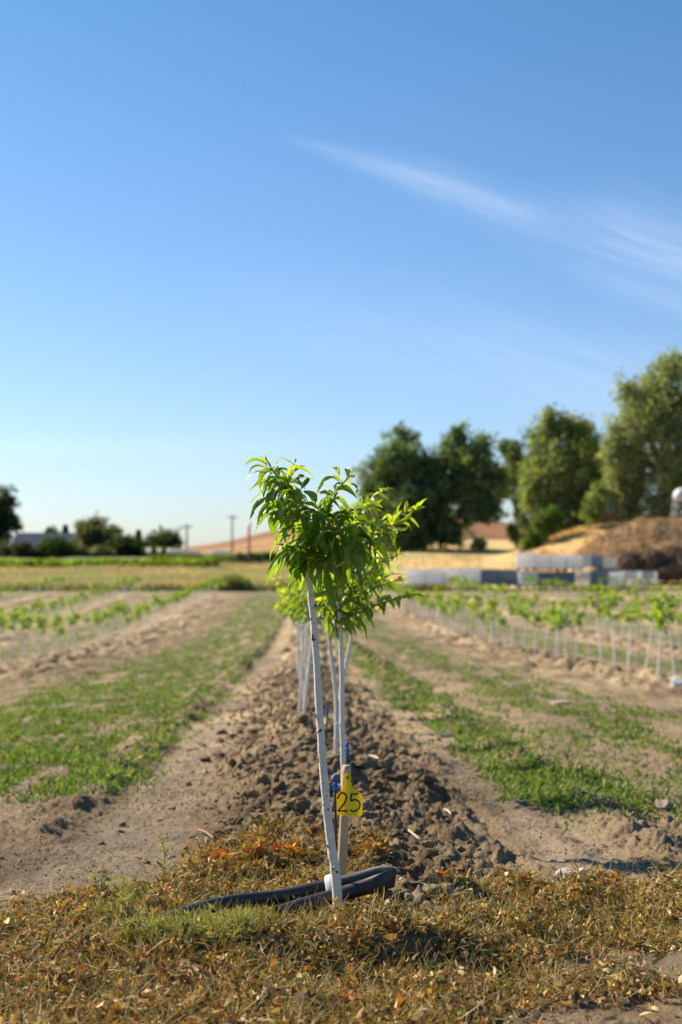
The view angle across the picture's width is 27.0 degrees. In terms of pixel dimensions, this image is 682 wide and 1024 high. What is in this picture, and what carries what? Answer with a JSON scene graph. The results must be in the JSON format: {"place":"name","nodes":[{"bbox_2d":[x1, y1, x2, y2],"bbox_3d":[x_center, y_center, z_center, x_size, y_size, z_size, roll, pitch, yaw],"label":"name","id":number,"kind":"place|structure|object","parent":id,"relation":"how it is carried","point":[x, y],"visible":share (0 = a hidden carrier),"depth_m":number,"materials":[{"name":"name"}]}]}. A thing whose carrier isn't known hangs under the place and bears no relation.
{"place":"outdoors","nodes":[
{"label":"outdoors","id":0,"kind":"place"},
{"bbox_2d":[0,519,681,1023],"bbox_3d":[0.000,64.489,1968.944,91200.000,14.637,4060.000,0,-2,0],"label":"ground","id":1,"kind":"structure","parent":0,"point":[190,617],"depth_m":7.42,"materials":[{"name":"soil"}]},
{"bbox_2d":[0,614,8,663],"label":"peach sapling","id":2,"kind":"object","parent":1,"relation":"on","point":[3,621],"visible":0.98,"depth_m":23.97,"materials":[{"name":"green plant"}]},
{"bbox_2d":[0,484,21,546],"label":"broadleaf tree","id":3,"kind":"object","parent":1,"relation":"on","point":[8,516],"visible":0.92,"depth_m":214.54,"materials":[{"name":"green plant"}]},
{"bbox_2d":[5,608,21,664],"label":"peach sapling","id":4,"kind":"object","parent":1,"relation":"on","point":[12,618],"visible":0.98,"depth_m":24.89,"materials":[{"name":"green plant"}]},
{"bbox_2d":[0,538,46,557],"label":"bush","id":5,"kind":"object","parent":1,"relation":"on","point":[5,550],"visible":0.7,"depth_m":205.13,"materials":[{"name":"green plant"}]},
{"bbox_2d":[16,615,32,660],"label":"peach sapling","id":6,"kind":"object","parent":1,"relation":"on","point":[23,621],"visible":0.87,"depth_m":25.71,"materials":[{"name":"green plant"}]},
{"bbox_2d":[8,539,43,557],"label":"bush","id":7,"kind":"object","parent":1,"relation":"on","point":[23,549],"visible":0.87,"depth_m":203.55,"materials":[{"name":"green plant"}]},
{"bbox_2d":[20,611,36,657],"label":"peach sapling","id":8,"kind":"object","parent":1,"relation":"on","point":[31,618],"visible":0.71,"depth_m":26.56,"materials":[{"name":"green plant"}]},
{"bbox_2d":[33,615,46,658],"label":"peach sapling","id":9,"kind":"object","parent":1,"relation":"on","point":[40,619],"visible":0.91,"depth_m":27.29,"materials":[{"name":"green plant"}]},
{"bbox_2d":[11,533,85,556],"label":"farmhouse","id":10,"kind":"object","parent":1,"relation":"on","point":[32,537],"visible":0.05,"depth_m":225.01,"materials":[{"name":"paint"}]},
{"bbox_2d":[37,534,75,557],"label":"bush","id":11,"kind":"object","parent":1,"relation":"on","point":[61,548],"visible":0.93,"depth_m":203.40,"materials":[{"name":"green plant"}]},
{"bbox_2d":[47,612,66,653],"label":"peach sapling","id":12,"kind":"object","parent":1,"relation":"on","point":[56,622],"visible":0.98,"depth_m":29.29,"materials":[{"name":"green plant"}]},
{"bbox_2d":[66,605,82,650],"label":"peach sapling","id":13,"kind":"object","parent":1,"relation":"on","point":[77,614],"visible":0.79,"depth_m":32.06,"materials":[{"name":"green plant"}]},
{"bbox_2d":[68,543,116,556],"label":"bush","id":14,"kind":"object","parent":1,"relation":"on","point":[100,550],"visible":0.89,"depth_m":203.47,"materials":[{"name":"green plant"}]},
{"bbox_2d":[69,510,121,556],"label":"broadleaf tree","id":15,"kind":"object","parent":1,"relation":"on","point":[91,532],"visible":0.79,"depth_m":210.47,"materials":[{"name":"green plant"}]},
{"bbox_2d":[84,862,114,900],"bbox_3d":[-0.574,0.882,3.357,0.080,0.109,0.054,0,-2,15],"label":"seeding weed","id":16,"kind":"object","parent":1,"relation":"on","point":[102,874],"visible":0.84,"depth_m":3.36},
{"bbox_2d":[0,557,219,567],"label":"hedge","id":17,"kind":"object","parent":1,"relation":"on","point":[82,562],"visible":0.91,"depth_m":147.16,"materials":[{"name":"green plant"}]},
{"bbox_2d":[71,883,153,927],"bbox_3d":[-0.493,0.863,3.084,0.178,0.101,0.105,0,-2,0],"label":"seeding weed","id":18,"kind":"object","parent":1,"relation":"on","point":[117,903],"visible":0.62,"depth_m":3.07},
{"bbox_2d":[101,870,150,902],"bbox_3d":[-0.498,0.876,3.290,0.126,0.099,0.076,1,-2,-17],"label":"seeding weed","id":19,"kind":"object","parent":1,"relation":"on","point":[124,882],"visible":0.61,"depth_m":3.29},
{"bbox_2d":[103,531,149,556],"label":"bush","id":20,"kind":"object","parent":1,"relation":"on","point":[127,545],"visible":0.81,"depth_m":206.56,"materials":[{"name":"green plant"}]},
{"bbox_2d":[87,910,201,950],"bbox_3d":[-0.379,0.834,2.829,0.253,0.096,0.117,0,-2,6],"label":"seeding weed","id":21,"kind":"object","parent":1,"relation":"on","point":[138,928],"visible":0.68,"depth_m":2.82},
{"bbox_2d":[138,545,173,555],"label":"bush","id":22,"kind":"object","parent":1,"relation":"on","point":[154,550],"visible":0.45,"depth_m":200.04,"materials":[{"name":"green plant"}]},
{"bbox_2d":[152,829,170,891],"bbox_3d":[-0.426,0.844,3.396,0.042,0.177,0.051,0,-2,12],"label":"seeding weed","id":23,"kind":"object","parent":1,"relation":"on","point":[163,851],"visible":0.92,"depth_m":3.40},
{"bbox_2d":[140,525,187,553],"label":"broadleaf tree","id":24,"kind":"object","parent":1,"relation":"on","point":[170,539],"visible":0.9,"depth_m":224.15,"materials":[{"name":"green plant"}]},
{"bbox_2d":[124,905,252,949],"bbox_3d":[-0.305,0.832,2.829,0.271,0.088,0.188,0,-2,0],"label":"seeding weed","id":25,"kind":"object","parent":1,"relation":"on","point":[218,924],"visible":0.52,"depth_m":2.82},
{"bbox_2d":[148,552,238,562],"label":"hedge","id":26,"kind":"object","parent":1,"relation":"on","point":[224,558],"visible":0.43,"depth_m":164.32,"materials":[{"name":"green plant"}]},
{"bbox_2d":[210,847,239,862],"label":"leafy weed","id":27,"kind":"object","parent":1,"relation":"on","point":[222,852],"visible":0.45,"depth_m":3.62,"materials":[{"name":"orange plant"}]},
{"bbox_2d":[213,572,254,590],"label":"weed clump","id":28,"kind":"object","parent":1,"relation":"on","point":[227,582],"visible":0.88,"depth_m":90.23,"materials":[{"name":"green plant"}]},
{"bbox_2d":[192,900,298,938],"bbox_3d":[-0.199,0.822,2.854,0.210,0.094,0.166,0,-2,13],"label":"seeding weed","id":29,"kind":"object","parent":1,"relation":"on","point":[247,917],"visible":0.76,"depth_m":2.85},
{"bbox_2d":[240,831,278,858],"bbox_3d":[-0.213,0.873,3.690,0.102,0.086,0.096,-1,-2,29],"label":"leafy weed","id":30,"kind":"object","parent":1,"relation":"on","point":[260,842],"visible":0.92,"depth_m":3.68,"materials":[{"name":"orange plant"}]},
{"bbox_2d":[234,551,291,562],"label":"hedge","id":31,"kind":"object","parent":1,"relation":"on","point":[240,557],"visible":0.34,"depth_m":161.30,"materials":[{"name":"green plant"}]},
{"bbox_2d":[155,865,395,922],"bbox_3d":[-0.166,0.864,3.192,0.582,0.118,0.139,1,-2,-18],"label":"irrigation hose","id":32,"kind":"object","parent":1,"relation":"on","point":[363,882],"visible":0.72,"depth_m":3.21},
{"bbox_2d":[324,874,345,908],"bbox_3d":[-0.013,0.871,3.251,0.051,0.088,0.072,0,-2,0],"label":"hose ring","id":33,"kind":"object","parent":32,"relation":"attached to","point":[328,882],"visible":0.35,"depth_m":3.23,"materials":[{"name":"plastic"}]},
{"bbox_2d":[274,584,299,682],"bbox_3d":[-0.447,1.098,12.371,0.284,0.945,0.384,1,-2,-24],"label":"peach sapling","id":34,"kind":"object","parent":1,"relation":"on","point":[297,638],"visible":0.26,"depth_m":12.36,"materials":[{"name":"green plant"}]},
{"bbox_2d":[271,588,304,641],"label":"peach sapling","id":35,"kind":"object","parent":1,"relation":"on","point":[290,608],"visible":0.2,"depth_m":11.27,"materials":[{"name":"green plant"}]},
{"bbox_2d":[265,577,322,711],"bbox_3d":[-0.289,0.856,8.973,0.416,0.955,0.342,-1,-2,19],"label":"peach sapling","id":36,"kind":"object","parent":1,"relation":"on","point":[299,592],"visible":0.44,"depth_m":8.97,"materials":[{"name":"green plant"}]},
{"bbox_2d":[280,841,310,857],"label":"leafy weed","id":37,"kind":"object","parent":1,"relation":"on","point":[293,848],"visible":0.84,"depth_m":3.65,"materials":[{"name":"orange plant"}]},
{"bbox_2d":[285,578,321,698],"bbox_3d":[-0.257,0.895,10.111,0.273,1.002,0.330,1,-2,-39],"label":"peach sapling","id":38,"kind":"object","parent":1,"relation":"on","point":[305,652],"visible":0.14,"depth_m":10.07,"materials":[{"name":"green plant"}]},
{"bbox_2d":[284,568,325,714],"bbox_3d":[-0.128,0.750,7.775,0.317,0.944,0.332,1,-2,-28],"label":"peach sapling","id":39,"kind":"object","parent":1,"relation":"on","point":[305,610],"visible":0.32,"depth_m":7.77,"materials":[{"name":"green plant"}]},
{"bbox_2d":[244,454,412,908],"bbox_3d":[-0.029,0.410,3.226,0.386,1.083,0.350,0,-2,0],"label":"peach sapling","id":40,"kind":"object","parent":1,"relation":"on","point":[316,541],"visible":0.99,"depth_m":3.17,"materials":[{"name":"green plant"}]},
{"bbox_2d":[50,575,617,593],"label":"saplings","id":41,"kind":"object","parent":1,"relation":"on","point":[452,579],"visible":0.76,"depth_m":83.94,"materials":[{"name":"green plant"}]},
{"bbox_2d":[332,774,338,848],"bbox_3d":[-0.014,0.773,3.247,0.016,0.347,0.010,0,-2,0],"label":"irrigation stake","id":42,"kind":"object","parent":1,"relation":"on","point":[335,784],"visible":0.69,"depth_m":3.25,"materials":[{"name":"plastic"}]},
{"bbox_2d":[0,514,681,591],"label":"meadow grass","id":43,"kind":"structure","parent":1,"relation":"on","point":[165,578],"depth_m":112.59,"materials":[{"name":"plant"}]},
{"bbox_2d":[0,798,681,1023],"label":"withered weeds","id":44,"kind":"object","parent":1,"relation":"on","point":[406,988],"visible":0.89,"depth_m":2.77,"materials":[{"name":"brown plant"}]},
{"bbox_2d":[0,660,681,919],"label":"soil clods","id":45,"kind":"object","parent":1,"relation":"on","point":[298,803],"visible":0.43,"depth_m":5.16,"materials":[{"name":"soil"}]},
{"bbox_2d":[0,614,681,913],"bbox_3d":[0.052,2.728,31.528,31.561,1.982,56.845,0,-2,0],"label":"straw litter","id":46,"kind":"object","parent":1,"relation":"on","point":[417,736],"visible":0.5,"depth_m":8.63,"materials":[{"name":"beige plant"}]},
{"bbox_2d":[338,765,350,874],"bbox_3d":[0.005,0.773,3.397,0.038,0.334,0.024,0,-2,0],"label":"wooden stake","id":47,"kind":"object","parent":1,"relation":"on","point":[343,840],"visible":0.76,"depth_m":3.39,"materials":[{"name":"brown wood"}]},
{"bbox_2d":[336,773,362,815],"bbox_3d":[0.018,0.674,3.388,0.068,0.104,0.012,0,-2,2],"label":"number tag","id":48,"kind":"object","parent":47,"relation":"attached to","point":[349,798],"visible":0.99,"depth_m":3.39,"materials":[{"name":"plastic"}]},
{"bbox_2d":[305,518,394,754],"bbox_3d":[0.029,0.524,5.542,0.364,1.007,0.377,0,-2,0],"label":"peach sapling","id":49,"kind":"object","parent":1,"relation":"on","point":[336,700],"visible":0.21,"depth_m":5.53,"materials":[{"name":"green plant"}]},
{"bbox_2d":[332,548,399,714],"bbox_3d":[0.086,0.616,6.684,0.349,1.043,0.271,1,-2,-25],"label":"peach sapling","id":50,"kind":"object","parent":1,"relation":"on","point":[347,655],"visible":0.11,"depth_m":6.67,"materials":[{"name":"green plant"}]},
{"bbox_2d":[313,486,425,787],"bbox_3d":[0.091,0.454,4.368,0.371,1.061,0.282,-1,-2,21],"label":"peach sapling","id":51,"kind":"object","parent":1,"relation":"on","point":[339,618],"visible":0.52,"depth_m":4.37,"materials":[{"name":"green plant"}]},
{"bbox_2d":[361,835,389,858],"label":"leafy weed","id":52,"kind":"object","parent":1,"relation":"on","point":[380,845],"visible":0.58,"depth_m":3.67,"materials":[{"name":"orange plant"}]},
{"bbox_2d":[405,569,424,586],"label":"liquid tote","id":53,"kind":"object","parent":1,"relation":"on","point":[417,577],"visible":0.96,"depth_m":91.78,"materials":[{"name":"plastic"}]},
{"bbox_2d":[405,885,429,910],"bbox_3d":[0.170,0.863,3.153,0.055,0.068,0.066,0,-2,0],"label":"soil lump","id":54,"kind":"object","parent":1,"relation":"on","point":[420,896],"visible":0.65,"depth_m":3.13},
{"bbox_2d":[404,882,458,901],"bbox_3d":[0.216,0.863,3.190,0.167,0.058,0.074,0,-2,-10],"label":"soil lump","id":55,"kind":"object","parent":1,"relation":"on","point":[434,887],"visible":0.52,"depth_m":3.17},
{"bbox_2d":[425,569,442,585],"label":"liquid tote","id":56,"kind":"object","parent":1,"relation":"on","point":[433,577],"visible":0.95,"depth_m":91.79,"materials":[{"name":"plastic"}]},
{"bbox_2d":[349,416,519,550],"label":"broadleaf tree","id":57,"kind":"object","parent":1,"relation":"on","point":[403,468],"visible":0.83,"depth_m":148.96,"materials":[{"name":"green plant"}]},
{"bbox_2d":[442,568,461,585],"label":"liquid tote","id":58,"kind":"object","parent":1,"relation":"on","point":[451,572],"visible":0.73,"depth_m":92.39,"materials":[{"name":"plastic"}]},
{"bbox_2d":[462,568,479,584],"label":"liquid tote","id":59,"kind":"object","parent":1,"relation":"on","point":[472,573],"visible":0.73,"depth_m":92.49,"materials":[{"name":"plastic"}]},
{"bbox_2d":[469,535,488,551],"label":"bush","id":60,"kind":"object","parent":1,"relation":"on","point":[479,544],"visible":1,"depth_m":145.28,"materials":[{"name":"green plant"}]},
{"bbox_2d":[470,591,487,637],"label":"peach sapling","id":61,"kind":"object","parent":1,"relation":"on","point":[479,599],"visible":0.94,"depth_m":34.30,"materials":[{"name":"green plant"}]},
{"bbox_2d":[473,606,487,641],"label":"peach sapling","id":62,"kind":"object","parent":1,"relation":"on","point":[481,616],"visible":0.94,"depth_m":33.44,"materials":[{"name":"green plant"}]},
{"bbox_2d":[480,569,499,585],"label":"liquid tote","id":63,"kind":"object","parent":1,"relation":"on","point":[491,576],"visible":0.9,"depth_m":92.74,"materials":[{"name":"plastic"}]},
{"bbox_2d":[485,598,503,642],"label":"peach sapling","id":64,"kind":"object","parent":1,"relation":"on","point":[491,604],"visible":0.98,"depth_m":30.87,"materials":[{"name":"green plant"}]},
{"bbox_2d":[499,569,518,586],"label":"liquid tote","id":65,"kind":"object","parent":1,"relation":"on","point":[508,577],"visible":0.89,"depth_m":92.70,"materials":[{"name":"plastic"}]},
{"bbox_2d":[502,593,521,644],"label":"peach sapling","id":66,"kind":"object","parent":1,"relation":"on","point":[510,607],"visible":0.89,"depth_m":29.03,"materials":[{"name":"green plant"}]},
{"bbox_2d":[504,520,522,544],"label":"bush","id":67,"kind":"object","parent":1,"relation":"on","point":[512,534],"visible":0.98,"depth_m":149.81,"materials":[{"name":"green plant"}]},
{"bbox_2d":[493,436,537,546],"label":"broadleaf tree","id":68,"kind":"object","parent":1,"relation":"on","point":[510,452],"visible":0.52,"depth_m":157.57,"materials":[{"name":"green plant"}]},
{"bbox_2d":[514,599,534,648],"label":"peach sapling","id":69,"kind":"object","parent":1,"relation":"on","point":[525,614],"visible":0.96,"depth_m":27.22,"materials":[{"name":"green plant"}]},
{"bbox_2d":[517,571,536,587],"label":"liquid tote","id":70,"kind":"object","parent":1,"relation":"on","point":[520,580],"visible":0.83,"depth_m":91.89,"materials":[{"name":"plastic"}]},
{"bbox_2d":[516,552,535,569],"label":"liquid tote","id":71,"kind":"object","parent":70,"relation":"on","point":[526,561],"visible":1,"depth_m":91.93,"materials":[{"name":"plastic"}]},
{"bbox_2d":[526,608,548,654],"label":"peach sapling","id":72,"kind":"object","parent":1,"relation":"on","point":[536,619],"visible":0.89,"depth_m":26.46,"materials":[{"name":"green plant"}]},
{"bbox_2d":[518,504,567,552],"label":"bush","id":73,"kind":"object","parent":1,"relation":"on","point":[544,530],"visible":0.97,"depth_m":132.16,"materials":[{"name":"green plant"}]},
{"bbox_2d":[537,572,555,588],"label":"liquid tote","id":74,"kind":"object","parent":1,"relation":"on","point":[546,576],"visible":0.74,"depth_m":91.81,"materials":[{"name":"plastic"}]},
{"bbox_2d":[534,555,550,570],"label":"liquid tote","id":75,"kind":"object","parent":74,"relation":"on","point":[543,561],"visible":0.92,"depth_m":92.11,"materials":[{"name":"plastic"}]},
{"bbox_2d":[547,605,562,656],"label":"peach sapling","id":76,"kind":"object","parent":1,"relation":"on","point":[552,614],"visible":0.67,"depth_m":23.73,"materials":[{"name":"green plant"}]},
{"bbox_2d":[510,402,610,536],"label":"broadleaf tree","id":77,"kind":"object","parent":1,"relation":"on","point":[568,460],"visible":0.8,"depth_m":139.53,"materials":[{"name":"green plant"}]},
{"bbox_2d":[549,604,573,657],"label":"peach sapling","id":78,"kind":"object","parent":1,"relation":"on","point":[560,619],"visible":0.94,"depth_m":22.97,"materials":[{"name":"green plant"}]},
{"bbox_2d":[554,571,574,588],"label":"liquid tote","id":79,"kind":"object","parent":1,"relation":"on","point":[564,576],"visible":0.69,"depth_m":91.89,"materials":[{"name":"plastic"}]},
{"bbox_2d":[548,555,566,570],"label":"liquid tote","id":80,"kind":"object","parent":79,"relation":"on","point":[558,561],"visible":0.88,"depth_m":92.19,"materials":[{"name":"plastic"}]},
{"bbox_2d":[565,555,582,570],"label":"liquid tote","id":81,"kind":"object","parent":79,"relation":"on","point":[574,561],"visible":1,"depth_m":92.01,"materials":[{"name":"plastic"}]},
{"bbox_2d":[569,608,588,660],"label":"peach sapling","id":82,"kind":"object","parent":1,"relation":"on","point":[578,620],"visible":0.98,"depth_m":22.11,"materials":[{"name":"green plant"}]},
{"bbox_2d":[574,572,590,588],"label":"liquid tote","id":83,"kind":"object","parent":1,"relation":"on","point":[587,583],"visible":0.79,"depth_m":91.94,"materials":[{"name":"plastic"}]},
{"bbox_2d":[571,481,613,528],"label":"bush","id":84,"kind":"object","parent":1,"relation":"on","point":[591,512],"visible":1,"depth_m":132.73,"materials":[{"name":"green plant"}]},
{"bbox_2d":[584,591,607,663],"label":"peach sapling","id":85,"kind":"object","parent":1,"relation":"on","point":[599,611],"visible":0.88,"depth_m":20.73,"materials":[{"name":"green plant"}]},
{"bbox_2d":[584,584,612,591],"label":"weed clump","id":86,"kind":"object","parent":1,"relation":"on","point":[595,587],"visible":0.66,"depth_m":89.78,"materials":[{"name":"green plant"}]},
{"bbox_2d":[589,571,608,586],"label":"liquid tote","id":87,"kind":"object","parent":1,"relation":"on","point":[603,575],"visible":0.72,"depth_m":91.92,"materials":[{"name":"plastic"}]},
{"bbox_2d":[577,567,620,577],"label":"earth heap","id":88,"kind":"object","parent":1,"relation":"on","point":[587,569],"visible":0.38,"depth_m":94.95,"materials":[{"name":"soil"}]},
{"bbox_2d":[583,555,603,567],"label":"liquid tote","id":89,"kind":"object","parent":88,"relation":"on","point":[592,560],"visible":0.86,"depth_m":95.20,"materials":[{"name":"plastic"}]},
{"bbox_2d":[602,558,615,568],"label":"liquid tote","id":90,"kind":"object","parent":88,"relation":"on","point":[610,564],"visible":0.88,"depth_m":95.29,"materials":[{"name":"plastic"}]},
{"bbox_2d":[582,483,629,523],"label":"hillside house","id":91,"kind":"structure","parent":1,"relation":"on","point":[613,510],"depth_m":136.06,"materials":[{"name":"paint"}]},
{"bbox_2d":[599,589,628,663],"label":"peach sapling","id":92,"kind":"object","parent":1,"relation":"on","point":[613,599],"visible":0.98,"depth_m":19.68,"materials":[{"name":"green plant"}]},
{"bbox_2d":[609,571,625,587],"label":"liquid tote","id":93,"kind":"object","parent":1,"relation":"on","point":[619,575],"visible":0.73,"depth_m":91.98,"materials":[{"name":"plastic"}]},
{"bbox_2d":[620,605,640,667],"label":"peach sapling","id":94,"kind":"object","parent":1,"relation":"on","point":[630,618],"visible":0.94,"depth_m":18.85,"materials":[{"name":"green plant"}]},
{"bbox_2d":[618,475,645,520],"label":"bush","id":95,"kind":"object","parent":1,"relation":"on","point":[632,514],"visible":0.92,"depth_m":132.11,"materials":[{"name":"green plant"}]},
{"bbox_2d":[622,571,642,587],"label":"liquid tote","id":96,"kind":"object","parent":1,"relation":"on","point":[633,578],"visible":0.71,"depth_m":91.88,"materials":[{"name":"plastic"}]},
{"bbox_2d":[592,344,681,520],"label":"broadleaf tree","id":97,"kind":"object","parent":1,"relation":"on","point":[650,410],"visible":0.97,"depth_m":131.28,"materials":[{"name":"green plant"}]},
{"bbox_2d":[637,571,656,587],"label":"liquid tote","id":98,"kind":"object","parent":1,"relation":"on","point":[652,578],"visible":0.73,"depth_m":91.78,"materials":[{"name":"plastic"}]},
{"bbox_2d":[616,541,681,582],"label":"brush pile","id":99,"kind":"object","parent":1,"relation":"on","point":[664,563],"visible":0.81,"depth_m":97.35,"materials":[{"name":"brown plant"}]},
{"bbox_2d":[636,593,666,669],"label":"peach sapling","id":100,"kind":"object","parent":1,"relation":"on","point":[662,604],"visible":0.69,"depth_m":17.82,"materials":[{"name":"green plant"}]},
{"bbox_2d":[647,602,680,674],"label":"peach sapling","id":101,"kind":"object","parent":1,"relation":"on","point":[660,622],"visible":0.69,"depth_m":17.03,"materials":[{"name":"green plant"}]},
{"bbox_2d":[655,799,673,809],"bbox_3d":[1.126,1.026,4.969,0.060,0.049,0.068,-1,-2,35],"label":"stone","id":102,"kind":"object","parent":1,"relation":"on","point":[664,803],"visible":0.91,"depth_m":4.96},
{"bbox_2d":[649,589,681,675],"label":"peach sapling","id":103,"kind":"object","parent":1,"relation":"on","point":[671,604],"visible":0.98,"depth_m":16.34,"materials":[{"name":"green plant"}]},
{"bbox_2d":[671,487,681,516],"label":"water tank","id":104,"kind":"object","parent":1,"relation":"on","point":[677,494],"visible":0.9,"depth_m":120.64,"materials":[{"name":"metal"}]},
{"bbox_2d":[0,593,681,829],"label":"cover crop grass","id":105,"kind":"structure","parent":0,"point":[552,775],"depth_m":9.09,"materials":[{"name":"plant"}]},
{"bbox_2d":[0,0,681,548],"label":"sky","id":106,"kind":"structure","parent":0,"point":[233,232],"materials":[{"name":"blue"}]},
{"bbox_2d":[179,511,535,552],"bbox_3d":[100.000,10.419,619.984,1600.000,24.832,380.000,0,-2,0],"label":"hill","id":107,"kind":"structure","parent":0,"point":[262,542],"depth_m":506.47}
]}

